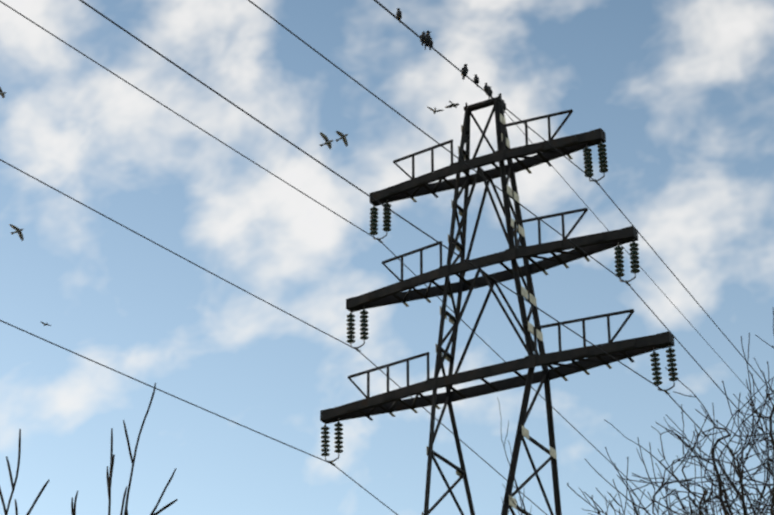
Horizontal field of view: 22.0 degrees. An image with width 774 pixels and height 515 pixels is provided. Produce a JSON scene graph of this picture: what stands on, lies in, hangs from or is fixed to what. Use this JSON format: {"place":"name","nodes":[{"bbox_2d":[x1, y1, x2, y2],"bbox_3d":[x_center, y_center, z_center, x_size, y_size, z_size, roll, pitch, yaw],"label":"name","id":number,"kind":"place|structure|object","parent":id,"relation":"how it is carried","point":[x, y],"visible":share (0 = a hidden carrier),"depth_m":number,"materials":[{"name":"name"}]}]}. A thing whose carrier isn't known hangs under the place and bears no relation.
{"place":"outdoors","nodes":[
{"label":"outdoors","id":0,"kind":"place"},
{"bbox_2d":[0,87,6,97],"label":"flying pigeon","id":1,"kind":"object","parent":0,"point":[2,93],"visible":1,"depth_m":81.52,"materials":[{"name":"grey"}]},
{"bbox_2d":[9,224,23,240],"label":"flying pigeon","id":2,"kind":"object","parent":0,"point":[18,231],"visible":1,"depth_m":81.25,"materials":[{"name":"grey"}]},
{"bbox_2d":[320,132,332,148],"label":"flying pigeon","id":3,"kind":"object","parent":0,"point":[327,140],"visible":1,"depth_m":82.03,"materials":[{"name":"grey"}]},
{"bbox_2d":[335,131,347,146],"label":"flying pigeon","id":4,"kind":"object","parent":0,"point":[343,137],"visible":1,"depth_m":80.25,"materials":[{"name":"grey"}]},
{"bbox_2d":[0,0,773,514],"label":"sky","id":5,"kind":"structure","parent":0,"point":[680,92],"materials":[{"name":"blue"}]},
{"bbox_2d":[427,106,443,113],"bbox_3d":[1.236,-3.786,51.257,0.446,0.110,0.270,12,-35,1],"label":"flying bird","id":6,"kind":"object","parent":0,"point":[434,110],"visible":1,"depth_m":51.26},
{"bbox_2d":[445,101,458,107],"bbox_3d":[1.638,-3.771,49.223,0.305,0.084,0.504,39,-31,-31],"label":"flying bird","id":7,"kind":"object","parent":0,"point":[453,105],"visible":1,"depth_m":49.23},
{"label":"ground","id":8,"kind":"structure","parent":0,"visible":0},
{"bbox_2d":[0,429,49,514],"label":"bare branches","id":9,"kind":"object","parent":8,"relation":"on","point":[13,485],"visible":1,"depth_m":12.43,"materials":[{"name":"brown plant"}]},
{"bbox_2d":[71,383,177,514],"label":"bare branches","id":10,"kind":"object","parent":8,"relation":"on","point":[108,477],"visible":1,"depth_m":13.34,"materials":[{"name":"black plant"}]},
{"bbox_2d":[320,96,674,514],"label":"pylon","id":11,"kind":"object","parent":8,"relation":"on","point":[388,401],"visible":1,"depth_m":53.42,"materials":[{"name":"metal"}]},
{"bbox_2d":[321,418,342,465],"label":"insulators","id":12,"kind":"object","parent":11,"relation":"attached to","point":[338,438],"visible":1,"depth_m":54.20,"materials":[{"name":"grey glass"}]},
{"bbox_2d":[346,309,368,351],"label":"insulators","id":13,"kind":"object","parent":11,"relation":"attached to","point":[363,325],"visible":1,"depth_m":55.32,"materials":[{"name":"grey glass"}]},
{"bbox_2d":[369,200,390,242],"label":"insulators","id":14,"kind":"object","parent":11,"relation":"attached to","point":[374,213],"visible":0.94,"depth_m":56.41,"materials":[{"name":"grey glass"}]},
{"bbox_2d":[0,0,773,514],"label":"wires","id":15,"kind":"object","parent":11,"relation":"attached to","point":[372,236],"visible":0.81,"depth_m":47.53,"materials":[{"name":"black metal"}]},
{"bbox_2d":[396,8,401,22],"bbox_3d":[0.301,-6.332,51.930,0.141,0.424,0.142,20,-33,-34],"label":"perched bird","id":16,"kind":"object","parent":15,"relation":"attached to","point":[399,14],"visible":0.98,"depth_m":51.89},
{"bbox_2d":[420,31,426,45],"bbox_3d":[0.841,-5.011,45.437,0.141,0.352,0.145,-24,-36,39],"label":"perched bird","id":17,"kind":"object","parent":15,"relation":"attached to","point":[423,36],"visible":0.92,"depth_m":45.40},
{"bbox_2d":[424,31,430,49],"bbox_3d":[0.941,-4.990,45.610,0.182,0.498,0.153,-4,-27,8],"label":"perched bird","id":18,"kind":"object","parent":15,"relation":"attached to","point":[428,39],"visible":0.88,"depth_m":45.56},
{"bbox_2d":[461,64,467,79],"bbox_3d":[1.854,-4.409,47.060,0.158,0.392,0.181,21,-34,-36],"label":"perched bird","id":19,"kind":"object","parent":15,"relation":"attached to","point":[464,70],"visible":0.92,"depth_m":47.03},
{"bbox_2d":[473,74,478,86],"bbox_3d":[2.478,-4.944,55.448,0.150,0.375,0.153,20,-33,-33],"label":"perched bird","id":20,"kind":"object","parent":15,"relation":"attached to","point":[476,79],"visible":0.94,"depth_m":55.40},
{"bbox_2d":[484,83,488,94],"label":"perched bird","id":21,"kind":"object","parent":15,"relation":"attached to","point":[486,87],"visible":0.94,"depth_m":55.90},
{"bbox_2d":[488,86,492,98],"bbox_3d":[2.919,-4.654,56.222,0.135,0.426,0.141,-9,-29,17],"label":"perched bird","id":22,"kind":"object","parent":15,"relation":"attached to","point":[490,92],"visible":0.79,"depth_m":56.18},
{"bbox_2d":[502,100,505,112],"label":"perched bird","id":23,"kind":"object","parent":15,"relation":"attached to","point":[503,104],"visible":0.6,"depth_m":56.72},
{"bbox_2d":[583,140,607,184],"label":"insulators","id":24,"kind":"object","parent":11,"relation":"attached to","point":[602,158],"visible":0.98,"depth_m":53.44,"materials":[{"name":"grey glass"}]},
{"bbox_2d":[614,239,639,285],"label":"insulators","id":25,"kind":"object","parent":11,"relation":"attached to","point":[634,257],"visible":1,"depth_m":51.67,"materials":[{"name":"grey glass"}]},
{"bbox_2d":[650,344,678,394],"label":"insulators","id":26,"kind":"object","parent":11,"relation":"attached to","point":[656,363],"visible":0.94,"depth_m":49.86,"materials":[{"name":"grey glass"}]},
{"bbox_2d":[497,397,531,514],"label":"tree","id":27,"kind":"object","parent":8,"relation":"on","point":[520,497],"visible":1,"depth_m":41.89,"materials":[{"name":"brown plant"}]},
{"bbox_2d":[579,488,639,514],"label":"tree","id":28,"kind":"object","parent":8,"relation":"on","point":[606,505],"visible":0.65,"depth_m":35.07,"materials":[{"name":"brown plant"}]},
{"bbox_2d":[567,307,773,514],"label":"tree","id":29,"kind":"object","parent":8,"relation":"on","point":[721,483],"visible":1,"depth_m":25.60,"materials":[{"name":"black plant"}]}
]}

